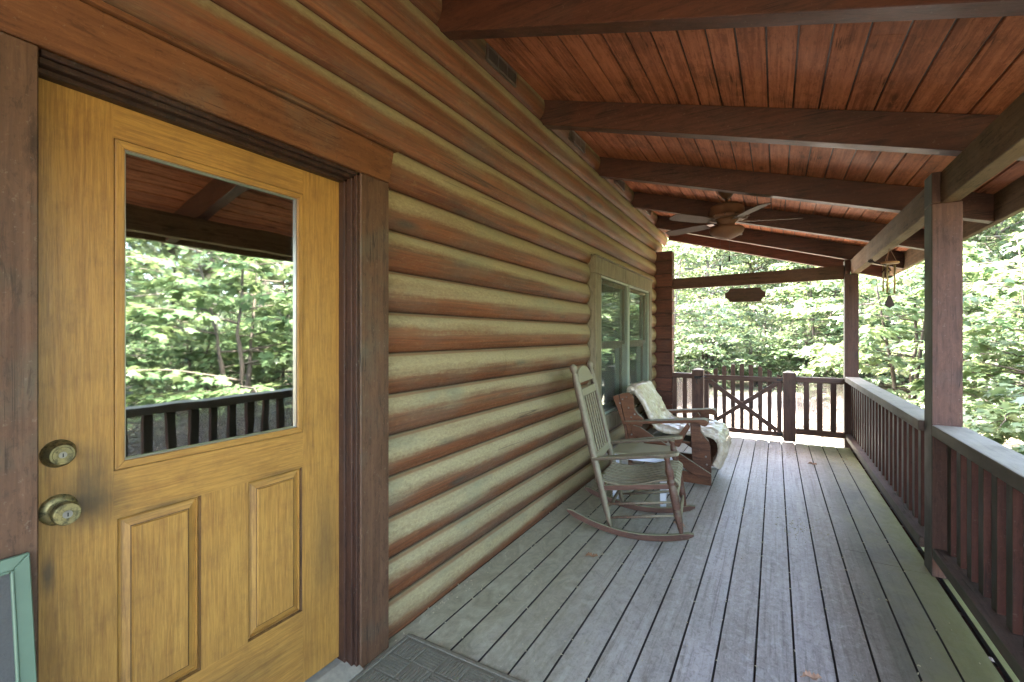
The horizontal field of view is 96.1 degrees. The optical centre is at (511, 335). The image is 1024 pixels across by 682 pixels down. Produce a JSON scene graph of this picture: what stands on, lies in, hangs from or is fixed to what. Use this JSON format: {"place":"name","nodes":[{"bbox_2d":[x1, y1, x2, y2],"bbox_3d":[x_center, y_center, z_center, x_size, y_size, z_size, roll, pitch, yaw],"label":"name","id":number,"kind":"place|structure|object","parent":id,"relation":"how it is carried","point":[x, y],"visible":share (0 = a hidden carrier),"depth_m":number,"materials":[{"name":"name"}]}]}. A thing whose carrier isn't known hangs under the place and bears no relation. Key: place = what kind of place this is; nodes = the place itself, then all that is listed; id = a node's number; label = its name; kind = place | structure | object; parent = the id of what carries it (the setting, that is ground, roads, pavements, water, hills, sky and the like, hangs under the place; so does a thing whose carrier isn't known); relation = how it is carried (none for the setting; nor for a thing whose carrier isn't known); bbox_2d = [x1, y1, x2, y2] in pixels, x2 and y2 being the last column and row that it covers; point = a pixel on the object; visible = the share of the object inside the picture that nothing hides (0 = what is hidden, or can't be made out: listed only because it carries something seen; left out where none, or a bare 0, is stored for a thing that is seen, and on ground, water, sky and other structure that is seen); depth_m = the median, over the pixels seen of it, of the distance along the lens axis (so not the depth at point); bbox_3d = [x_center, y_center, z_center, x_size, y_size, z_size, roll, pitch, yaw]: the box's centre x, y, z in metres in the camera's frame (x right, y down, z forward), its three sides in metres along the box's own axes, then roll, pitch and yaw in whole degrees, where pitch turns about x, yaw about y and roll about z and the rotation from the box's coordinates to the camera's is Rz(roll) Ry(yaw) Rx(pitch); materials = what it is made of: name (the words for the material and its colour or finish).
{"place":"outdoors","nodes":[
{"label":"outdoors","id":0,"kind":"place"},
{"bbox_2d":[683,245,1003,333],"label":"sky","id":1,"kind":"structure","parent":0,"point":[694,245],"materials":[{"name":"white"}]},
{"bbox_2d":[677,392,1021,441],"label":"path","id":2,"kind":"structure","parent":0,"point":[774,418],"depth_m":10.52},
{"bbox_2d":[677,346,1023,671],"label":"ground","id":3,"kind":"structure","parent":0,"point":[825,439],"depth_m":14.52,"materials":[{"name":"brown soil"}]},
{"bbox_2d":[0,0,673,681],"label":"log cabin","id":4,"kind":"object","parent":3,"relation":"on","point":[312,312],"visible":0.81,"depth_m":1.66,"materials":[{"name":"brown wood"}]},
{"bbox_2d":[39,78,338,681],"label":"door","id":5,"kind":"structure","parent":4,"relation":"in","point":[189,280],"depth_m":1.39,"materials":[{"name":"wood"}]},
{"bbox_2d":[601,275,628,413],"bbox_3d":[1.069,0.102,4.944,0.099,1.383,0.985,0,0,30],"label":"window","id":6,"kind":"structure","parent":4,"relation":"in","point":[614,294],"depth_m":5.05,"materials":[{"name":"clear glass"}]},
{"bbox_2d":[629,285,648,385],"bbox_3d":[1.562,0.102,5.805,0.099,1.383,0.960,0,0,30],"label":"window","id":7,"kind":"structure","parent":4,"relation":"in","point":[638,298],"depth_m":5.97,"materials":[{"name":"clear glass"}]},
{"bbox_2d":[437,0,1023,288],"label":"porch roof","id":8,"kind":"structure","parent":4,"relation":"attached to","point":[843,130],"depth_m":2.59,"materials":[{"name":"brown wood"}]},
{"bbox_2d":[665,192,800,270],"bbox_3d":[2.152,-1.062,4.578,1.274,0.845,1.248,0,0,30],"label":"ceiling fan","id":9,"kind":"object","parent":8,"relation":"hanging from","point":[726,215],"visible":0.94,"depth_m":4.45,"materials":[{"name":"brown wood"}]},
{"bbox_2d":[725,285,765,301],"bbox_3d":[3.161,-0.568,6.244,0.490,0.221,0.018,0,0,30],"label":"wooden plaque","id":10,"kind":"object","parent":8,"relation":"hanging from","point":[746,294],"visible":1,"depth_m":6.23,"materials":[{"name":"brown wood"}]},
{"bbox_2d":[868,248,899,307],"bbox_3d":[3.196,-0.492,3.944,0.216,0.513,0.132,0,0,2],"label":"wind chime","id":11,"kind":"object","parent":8,"relation":"hanging from","point":[889,302],"visible":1,"depth_m":3.94,"materials":[{"name":"gold metal"}]},
{"bbox_2d":[713,443,1007,681],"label":"deck joists","id":12,"kind":"object","parent":4,"relation":"attached to","point":[971,629],"depth_m":2.64,"materials":[{"name":"black wood"}]},
{"bbox_2d":[363,436,1019,681],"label":"deck floor","id":13,"kind":"structure","parent":12,"relation":"on","point":[623,622],"depth_m":2.42,"materials":[{"name":"grey wood"}]},
{"bbox_2d":[0,552,36,681],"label":"window screen","id":14,"kind":"object","parent":13,"relation":"on","point":[17,651],"depth_m":1.00,"materials":[{"name":"green metal"}]},
{"bbox_2d":[349,634,524,681],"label":"doormat","id":15,"kind":"object","parent":13,"relation":"on","point":[410,658],"visible":1,"depth_m":1.88,"materials":[{"name":"grey rubber"}]},
{"bbox_2d":[586,552,597,556],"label":"dry leaf","id":16,"kind":"object","parent":13,"relation":"on","point":[591,555],"visible":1,"depth_m":2.85,"materials":[{"name":"brown plant"}]},
{"bbox_2d":[567,361,695,541],"bbox_3d":[0.880,0.785,3.353,0.840,1.162,0.620,0,0,23],"label":"rocking chair","id":17,"kind":"object","parent":13,"relation":"on","point":[619,477],"visible":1,"depth_m":3.23,"materials":[{"name":"brown wood"}]},
{"bbox_2d":[613,443,672,506],"bbox_3d":[1.112,1.167,3.909,0.450,0.405,0.430,0,0,26],"label":"side table","id":18,"kind":"object","parent":13,"relation":"on","point":[625,448],"visible":0.23,"depth_m":3.85,"materials":[{"name":"white wood"}]},
{"bbox_2d":[613,392,717,485],"bbox_3d":[1.580,0.958,4.684,0.910,0.799,0.780,0,0,30],"label":"porch chair","id":19,"kind":"object","parent":13,"relation":"on","point":[697,462],"visible":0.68,"depth_m":4.39,"materials":[{"name":"brown wood"}]},
{"bbox_2d":[626,381,730,469],"bbox_3d":[1.677,0.853,4.629,0.959,0.741,0.663,0,0,30],"label":"blanket","id":20,"kind":"object","parent":19,"relation":"on","point":[649,397],"visible":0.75,"depth_m":4.47,"materials":[{"name":"cream fabric"}]},
{"bbox_2d":[395,443,979,681],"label":"deck debris","id":21,"kind":"object","parent":13,"relation":"on","point":[689,550],"visible":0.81,"depth_m":3.00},
{"bbox_2d":[692,368,703,417],"bbox_3d":[2.643,0.912,6.529,0.148,0.914,0.144,0,0,30],"label":"gate post","id":22,"kind":"object","parent":13,"relation":"on","point":[698,395],"visible":0.63,"depth_m":6.47,"materials":[{"name":"brown wood"}]},
{"bbox_2d":[672,372,691,417],"bbox_3d":[2.457,0.904,6.627,0.268,0.732,0.085,0,0,30],"label":"porch railing","id":23,"kind":"object","parent":22,"relation":"attached to","point":[686,378],"visible":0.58,"depth_m":6.62,"materials":[{"name":"brown wood"}]},
{"bbox_2d":[694,364,782,437],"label":"porch gate","id":24,"kind":"structure","parent":22,"relation":"attached to","point":[741,403],"depth_m":6.19,"materials":[{"name":"brown wood"}]},
{"bbox_2d":[783,370,795,441],"bbox_3d":[3.605,0.912,5.979,0.143,0.914,0.144,0,0,30],"label":"gate post","id":25,"kind":"object","parent":13,"relation":"on","point":[789,405],"visible":1,"depth_m":5.92,"materials":[{"name":"brown wood"}]},
{"bbox_2d":[800,669,821,680],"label":"dry leaf","id":26,"kind":"object","parent":13,"relation":"on","point":[813,676],"visible":1,"depth_m":1.83,"materials":[{"name":"brown plant"}]},
{"bbox_2d":[843,260,858,450],"bbox_3d":[4.176,0.422,5.667,0.140,2.695,0.135,0,0,30],"label":"porch post","id":27,"kind":"object","parent":13,"relation":"on","point":[850,325],"visible":0.68,"depth_m":5.62,"materials":[{"name":"brown wood"}]},
{"bbox_2d":[796,376,843,438],"bbox_3d":[3.885,0.901,5.810,0.505,0.738,0.085,0,0,30],"label":"porch railing","id":28,"kind":"object","parent":27,"relation":"attached to","point":[820,414],"visible":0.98,"depth_m":5.80,"materials":[{"name":"brown wood"}]},
{"bbox_2d":[924,172,962,578],"bbox_3d":[2.477,0.222,2.644,0.132,2.294,0.150,0,0,30],"label":"porch post","id":29,"kind":"object","parent":13,"relation":"on","point":[943,314],"visible":0.9,"depth_m":2.60,"materials":[{"name":"brown wood"}]},
{"bbox_2d":[845,377,923,546],"bbox_3d":[3.324,0.886,4.161,0.150,0.758,3.321,0,0,30],"label":"porch railing","id":30,"kind":"object","parent":29,"relation":"attached to","point":[885,438],"visible":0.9,"depth_m":3.56,"materials":[{"name":"brown stained wood"}]},
{"bbox_2d":[932,425,1023,681],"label":"porch railing","id":31,"kind":"object","parent":29,"relation":"attached to","point":[980,562],"visible":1,"depth_m":2.06,"materials":[{"name":"brown stained wood"}]},
{"bbox_2d":[674,357,689,392],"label":"forest shrub","id":32,"kind":"object","parent":3,"relation":"on","point":[677,368],"visible":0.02,"depth_m":12.94,"materials":[{"name":"green plant"}]},
{"bbox_2d":[662,242,712,327],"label":"forest tree","id":33,"kind":"object","parent":3,"relation":"on","point":[680,272],"visible":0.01,"depth_m":33.68,"materials":[{"name":"green plant"}]},
{"bbox_2d":[675,326,700,369],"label":"forest shrub","id":34,"kind":"object","parent":3,"relation":"on","point":[688,355],"visible":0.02,"depth_m":18.70,"materials":[{"name":"green plant"}]},
{"bbox_2d":[673,330,709,379],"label":"forest shrub","id":35,"kind":"object","parent":3,"relation":"on","point":[686,364],"visible":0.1,"depth_m":17.18,"materials":[{"name":"green plant"}]},
{"bbox_2d":[671,248,715,324],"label":"forest tree","id":36,"kind":"object","parent":3,"relation":"on","point":[686,267],"visible":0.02,"depth_m":28.81,"materials":[{"name":"green plant"}]},
{"bbox_2d":[664,248,740,310],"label":"forest tree","id":37,"kind":"object","parent":3,"relation":"on","point":[700,273],"visible":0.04,"depth_m":36.01,"materials":[{"name":"green plant"}]},
{"bbox_2d":[662,240,758,356],"bbox_3d":[4.927,-0.918,14.226,5.247,5.531,4.833,0,0,-40],"label":"maple tree","id":38,"kind":"object","parent":3,"relation":"on","point":[695,313],"visible":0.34,"depth_m":13.49,"materials":[{"name":"green plant"}]},
{"bbox_2d":[676,257,749,309],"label":"forest tree","id":39,"kind":"object","parent":3,"relation":"on","point":[698,261],"visible":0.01,"depth_m":40.43,"materials":[{"name":"green plant"}]},
{"bbox_2d":[674,295,756,384],"bbox_3d":[7.095,0.211,16.747,3.913,3.205,4.291,0,0,10],"label":"forest shrub","id":40,"kind":"object","parent":3,"relation":"on","point":[733,340],"visible":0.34,"depth_m":15.97,"materials":[{"name":"green plant"}]},
{"bbox_2d":[674,326,757,387],"bbox_3d":[7.064,0.740,16.176,2.888,2.157,2.633,0,0,44],"label":"forest shrub","id":41,"kind":"object","parent":3,"relation":"on","point":[733,352],"visible":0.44,"depth_m":15.94,"materials":[{"name":"green plant"}]},
{"bbox_2d":[666,245,766,341],"bbox_3d":[10.311,-3.519,24.420,7.756,10.457,6.210,0,0,17],"label":"forest tree","id":42,"kind":"object","parent":3,"relation":"on","point":[716,256],"visible":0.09,"depth_m":24.27,"materials":[{"name":"green plant"}]},
{"bbox_2d":[680,306,752,362],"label":"forest shrub","id":43,"kind":"object","parent":3,"relation":"on","point":[735,307],"visible":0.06,"depth_m":22.50,"materials":[{"name":"green plant"}]},
{"bbox_2d":[667,238,765,357],"bbox_3d":[8.791,-3.502,20.499,5.907,10.526,5.889,0,0,-43],"label":"forest tree","id":44,"kind":"object","parent":3,"relation":"on","point":[718,262],"visible":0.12,"depth_m":20.27,"materials":[{"name":"green plant"}]},
{"bbox_2d":[692,323,759,370],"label":"forest shrub","id":45,"kind":"object","parent":3,"relation":"on","point":[727,346],"visible":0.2,"depth_m":19.95,"materials":[{"name":"green plant"}]},
{"bbox_2d":[706,260,784,313],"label":"forest tree","id":46,"kind":"object","parent":3,"relation":"on","point":[764,289],"visible":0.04,"depth_m":38.62,"materials":[{"name":"green plant"}]},
{"bbox_2d":[701,257,797,332],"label":"forest tree","id":47,"kind":"object","parent":3,"relation":"on","point":[745,305],"visible":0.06,"depth_m":30.08,"materials":[{"name":"green plant"}]},
{"bbox_2d":[710,250,799,346],"bbox_3d":[14.335,-3.740,27.951,6.037,10.791,6.056,0,0,39],"label":"forest tree","id":48,"kind":"object","parent":3,"relation":"on","point":[757,261],"visible":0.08,"depth_m":27.64,"materials":[{"name":"green plant"}]},
{"bbox_2d":[716,257,793,335],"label":"forest tree","id":49,"kind":"object","parent":3,"relation":"on","point":[764,310],"visible":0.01,"depth_m":32.29,"materials":[{"name":"green plant"}]},
{"bbox_2d":[715,329,798,391],"bbox_3d":[8.479,0.813,16.072,2.858,2.150,2.884,0,0,43],"label":"forest shrub","id":50,"kind":"object","parent":3,"relation":"on","point":[767,346],"visible":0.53,"depth_m":15.62,"materials":[{"name":"green plant"}]},
{"bbox_2d":[727,337,789,382],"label":"forest shrub","id":51,"kind":"object","parent":3,"relation":"on","point":[747,346],"visible":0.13,"depth_m":17.32,"materials":[{"name":"green plant"}]},
{"bbox_2d":[718,311,801,370],"bbox_3d":[11.073,0.344,20.389,3.779,2.822,3.446,0,0,-2],"label":"forest shrub","id":52,"kind":"object","parent":3,"relation":"on","point":[760,323],"visible":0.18,"depth_m":20.20,"materials":[{"name":"green plant"}]},
{"bbox_2d":[731,252,835,358],"bbox_3d":[14.906,-3.560,24.744,7.789,10.502,6.236,0,0,7],"label":"forest tree","id":53,"kind":"object","parent":3,"relation":"on","point":[770,260],"visible":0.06,"depth_m":24.43,"materials":[{"name":"green plant"}]},
{"bbox_2d":[730,434,842,446],"bbox_3d":[3.419,1.740,6.685,2.500,0.360,1.100,0,0,30],"label":"landing","id":54,"kind":"object","parent":3,"relation":"on","point":[797,441],"visible":0.02,"depth_m":6.80,"materials":[{"name":"concrete"}]},
{"bbox_2d":[761,261,821,360],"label":"forest tree","id":55,"kind":"object","parent":3,"relation":"on","point":[786,285],"visible":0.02,"depth_m":28.12,"materials":[{"name":"green plant"}]},
{"bbox_2d":[753,320,840,382],"bbox_3d":[9.825,0.642,15.605,2.857,2.341,3.134,0,0,45],"label":"forest shrub","id":56,"kind":"object","parent":3,"relation":"on","point":[798,346],"visible":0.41,"depth_m":15.35,"materials":[{"name":"green plant"}]},
{"bbox_2d":[766,304,829,364],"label":"forest shrub","id":57,"kind":"object","parent":3,"relation":"on","point":[789,317],"visible":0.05,"depth_m":21.85,"materials":[{"name":"green plant"}]},
{"bbox_2d":[765,329,841,388],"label":"forest shrub","id":58,"kind":"object","parent":3,"relation":"on","point":[795,337],"visible":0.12,"depth_m":15.85,"materials":[{"name":"green plant"}]},
{"bbox_2d":[757,271,862,305],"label":"forest tree","id":59,"kind":"object","parent":3,"relation":"on","point":[830,294],"visible":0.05,"depth_m":21.66,"materials":[{"name":"green plant"}]},
{"bbox_2d":[729,262,920,376],"bbox_3d":[9.997,-0.607,15.592,4.776,4.845,5.201,0,0,-15],"label":"maple tree","id":60,"kind":"object","parent":3,"relation":"on","point":[803,302],"visible":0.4,"depth_m":15.04,"materials":[{"name":"green plant"}]},
{"bbox_2d":[772,296,920,384],"bbox_3d":[10.625,0.306,14.294,4.058,3.031,3.700,0,0,-28],"label":"forest shrub","id":61,"kind":"object","parent":3,"relation":"on","point":[873,379],"visible":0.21,"depth_m":14.02,"materials":[{"name":"green plant"}]},
{"bbox_2d":[683,249,1010,349],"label":"distant woods","id":62,"kind":"object","parent":3,"relation":"on","point":[788,304],"depth_m":43.14,"materials":[{"name":"green plant"}]},
{"bbox_2d":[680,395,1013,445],"bbox_3d":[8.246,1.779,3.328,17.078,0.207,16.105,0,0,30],"label":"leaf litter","id":63,"kind":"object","parent":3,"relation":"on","point":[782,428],"visible":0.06,"depth_m":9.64,"materials":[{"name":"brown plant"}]},
{"bbox_2d":[834,335,914,389],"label":"forest shrub","id":64,"kind":"object","parent":3,"relation":"on","point":[877,364],"visible":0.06,"depth_m":15.20,"materials":[{"name":"green plant"}]},
{"bbox_2d":[841,247,971,351],"bbox_3d":[19.608,-3.217,23.994,7.233,9.752,5.791,0,0,38],"label":"forest tree","id":65,"kind":"object","parent":3,"relation":"on","point":[900,282],"visible":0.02,"depth_m":23.73,"materials":[{"name":"green plant"}]},
{"bbox_2d":[804,245,1009,327],"bbox_3d":[14.054,-2.939,17.467,5.581,9.399,6.971,0,0,18],"label":"forest tree","id":66,"kind":"object","parent":3,"relation":"on","point":[871,296],"visible":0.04,"depth_m":17.10,"materials":[{"name":"green plant"}]},
{"bbox_2d":[791,241,1023,419],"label":"maple tree","id":67,"kind":"object","parent":3,"relation":"on","point":[872,335],"visible":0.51,"depth_m":7.54,"materials":[{"name":"green plant"}]},
{"bbox_2d":[836,301,983,393],"bbox_3d":[12.117,0.377,14.100,3.843,2.871,3.504,0,0,-27],"label":"forest shrub","id":68,"kind":"object","parent":3,"relation":"on","point":[898,376],"visible":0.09,"depth_m":14.03,"materials":[{"name":"green plant"}]},
{"bbox_2d":[885,316,1013,387],"bbox_3d":[13.543,0.560,13.883,3.324,2.483,3.031,0,0,-5],"label":"forest shrub","id":69,"kind":"object","parent":3,"relation":"on","point":[964,359],"depth_m":14.21,"materials":[{"name":"green plant"}]},
{"bbox_2d":[890,234,1023,444],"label":"maple tree","id":70,"kind":"object","parent":3,"relation":"on","point":[980,372],"visible":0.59,"depth_m":5.92,"materials":[{"name":"green plant"}]},
{"bbox_2d":[902,226,1023,387],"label":"maple tree","id":71,"kind":"object","parent":3,"relation":"on","point":[1017,335],"visible":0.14,"depth_m":7.23,"materials":[{"name":"green plant"}]},
{"bbox_2d":[906,323,1023,427],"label":"forest shrub","id":72,"kind":"object","parent":3,"relation":"on","point":[991,341],"visible":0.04,"depth_m":8.92,"materials":[{"name":"green plant"}]},
{"bbox_2d":[908,213,1023,309],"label":"forest tree","id":73,"kind":"object","parent":3,"relation":"on","point":[988,247],"visible":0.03,"depth_m":19.69,"materials":[{"name":"green plant"}]},
{"bbox_2d":[916,213,1023,314],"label":"forest tree","id":74,"kind":"object","parent":3,"relation":"on","point":[989,263],"depth_m":21.98,"materials":[{"name":"green plant"}]},
{"bbox_2d":[921,211,1023,317],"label":"forest tree","id":75,"kind":"object","parent":3,"relation":"on","point":[1000,228],"visible":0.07,"depth_m":17.52,"materials":[{"name":"green plant"}]},
{"bbox_2d":[963,284,1022,384],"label":"forest shrub","id":76,"kind":"object","parent":3,"relation":"on","point":[999,307],"visible":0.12,"depth_m":12.89,"materials":[{"name":"green plant"}]},
{"bbox_2d":[963,383,1023,454],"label":"maple tree","id":77,"kind":"object","parent":3,"relation":"on","point":[997,393],"visible":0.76,"depth_m":5.17,"materials":[{"name":"green plant"}]},
{"bbox_2d":[963,212,1023,348],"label":"forest tree","id":78,"kind":"object","parent":3,"relation":"on","point":[1001,242],"visible":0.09,"depth_m":15.43,"materials":[{"name":"green plant"}]},
{"bbox_2d":[966,223,1023,294],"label":"forest tree","id":79,"kind":"object","parent":3,"relation":"on","point":[991,247],"visible":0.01,"depth_m":26.21,"materials":[{"name":"green plant"}]},
{"bbox_2d":[992,338,1023,402],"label":"forest shrub","id":80,"kind":"object","parent":3,"relation":"on","point":[1015,376],"visible":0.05,"depth_m":8.87,"materials":[{"name":"green plant"}]}
]}

